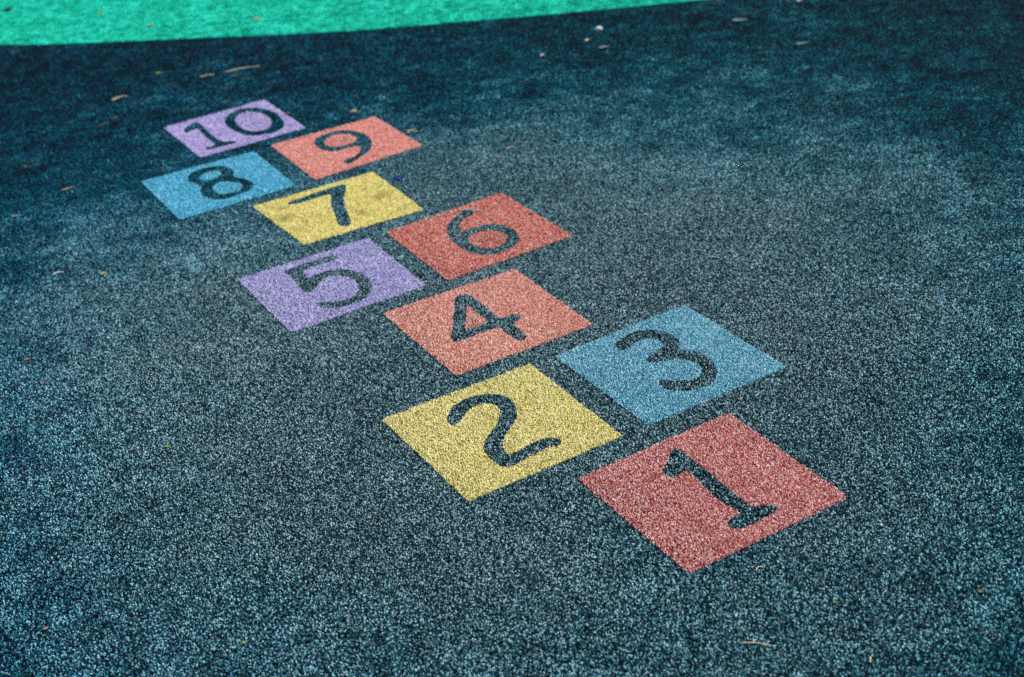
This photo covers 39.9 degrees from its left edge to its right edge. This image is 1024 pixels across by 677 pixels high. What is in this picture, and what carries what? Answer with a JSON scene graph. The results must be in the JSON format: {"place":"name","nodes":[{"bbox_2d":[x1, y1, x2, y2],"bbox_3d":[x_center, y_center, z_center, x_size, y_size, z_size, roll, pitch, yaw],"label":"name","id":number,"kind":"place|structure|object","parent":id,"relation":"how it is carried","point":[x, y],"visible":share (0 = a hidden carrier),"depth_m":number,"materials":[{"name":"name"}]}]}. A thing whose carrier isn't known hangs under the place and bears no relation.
{"place":"outdoors","nodes":[
{"label":"outdoors","id":0,"kind":"place"},
{"bbox_2d":[0,0,703,45],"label":"green ground","id":1,"kind":"structure","parent":0,"point":[41,22],"depth_m":5.46,"materials":[{"name":"rubber"}]},
{"bbox_2d":[0,0,1023,676],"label":"ground","id":2,"kind":"structure","parent":0,"point":[286,504],"depth_m":3.04,"materials":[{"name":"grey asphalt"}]},
{"bbox_2d":[111,95,126,101],"bbox_3d":[-1.327,-0.812,4.766,0.057,0.009,0.012,-27,35,-32],"label":"twig","id":3,"kind":"object","parent":2,"relation":"on","point":[113,99],"visible":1,"depth_m":4.76,"materials":[{"name":"beige wood"}]},
{"bbox_2d":[141,152,294,219],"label":"hopscotch square","id":4,"kind":"structure","parent":2,"relation":"on","point":[195,191],"depth_m":4.01,"materials":[{"name":"blue paint"}]},
{"bbox_2d":[164,100,304,157],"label":"hopscotch square","id":5,"kind":"structure","parent":2,"relation":"on","point":[232,128],"depth_m":4.41,"materials":[{"name":"paint"}]},
{"bbox_2d":[225,66,257,71],"bbox_3d":[-0.940,-0.941,4.923,0.120,0.006,0.010,-13,30,-11],"label":"straw","id":6,"kind":"object","parent":2,"relation":"on","point":[240,68],"visible":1,"depth_m":4.92,"materials":[{"name":"beige plant"}]},
{"bbox_2d":[238,238,424,332],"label":"hopscotch square","id":7,"kind":"structure","parent":2,"relation":"on","point":[308,291],"depth_m":3.39,"materials":[{"name":"purple paint"}]},
{"bbox_2d":[253,171,422,244],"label":"hopscotch square","id":8,"kind":"structure","parent":2,"relation":"on","point":[326,211],"depth_m":3.78,"materials":[{"name":"yellow paint"}]},
{"bbox_2d":[271,116,421,179],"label":"hopscotch square","id":9,"kind":"structure","parent":2,"relation":"on","point":[322,154],"depth_m":4.17,"materials":[{"name":"red paint"}]},
{"bbox_2d":[386,193,571,280],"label":"hopscotch square","id":10,"kind":"structure","parent":2,"relation":"on","point":[450,244],"depth_m":3.54,"materials":[{"name":"red paint"}]},
{"bbox_2d":[382,269,591,375],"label":"hopscotch square","id":11,"kind":"structure","parent":2,"relation":"on","point":[459,330],"depth_m":3.15,"materials":[{"name":"red paint"}]},
{"bbox_2d":[382,364,621,501],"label":"hopscotch square","id":12,"kind":"structure","parent":2,"relation":"on","point":[477,440],"depth_m":2.75,"materials":[{"name":"yellow paint"}]},
{"bbox_2d":[594,26,601,30],"bbox_3d":[0.301,-1.081,4.923,0.029,0.016,0.020,-6,29,0],"label":"pebble","id":13,"kind":"object","parent":2,"relation":"on","point":[598,28],"visible":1,"depth_m":4.92,"materials":[{"name":"white stone"}]},
{"bbox_2d":[555,305,785,424],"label":"hopscotch square","id":14,"kind":"structure","parent":2,"relation":"on","point":[663,366],"depth_m":2.91,"materials":[{"name":"blue paint"}]},
{"bbox_2d":[578,413,846,572],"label":"hopscotch square","id":15,"kind":"structure","parent":2,"relation":"on","point":[695,499],"depth_m":2.51,"materials":[{"name":"red paint"}]},
{"bbox_2d":[732,18,746,20],"bbox_3d":[0.783,-1.097,4.857,0.050,0.009,0.030,1,30,12],"label":"leaf scrap","id":16,"kind":"object","parent":2,"relation":"on","point":[738,19],"visible":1,"depth_m":4.86,"materials":[{"name":"grey plant"}]},
{"bbox_2d":[741,639,773,645],"bbox_3d":[0.376,0.466,2.163,0.050,0.005,0.011,5,31,20],"label":"twig","id":17,"kind":"object","parent":2,"relation":"on","point":[756,642],"visible":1,"depth_m":2.16,"materials":[{"name":"wood"}]}
]}

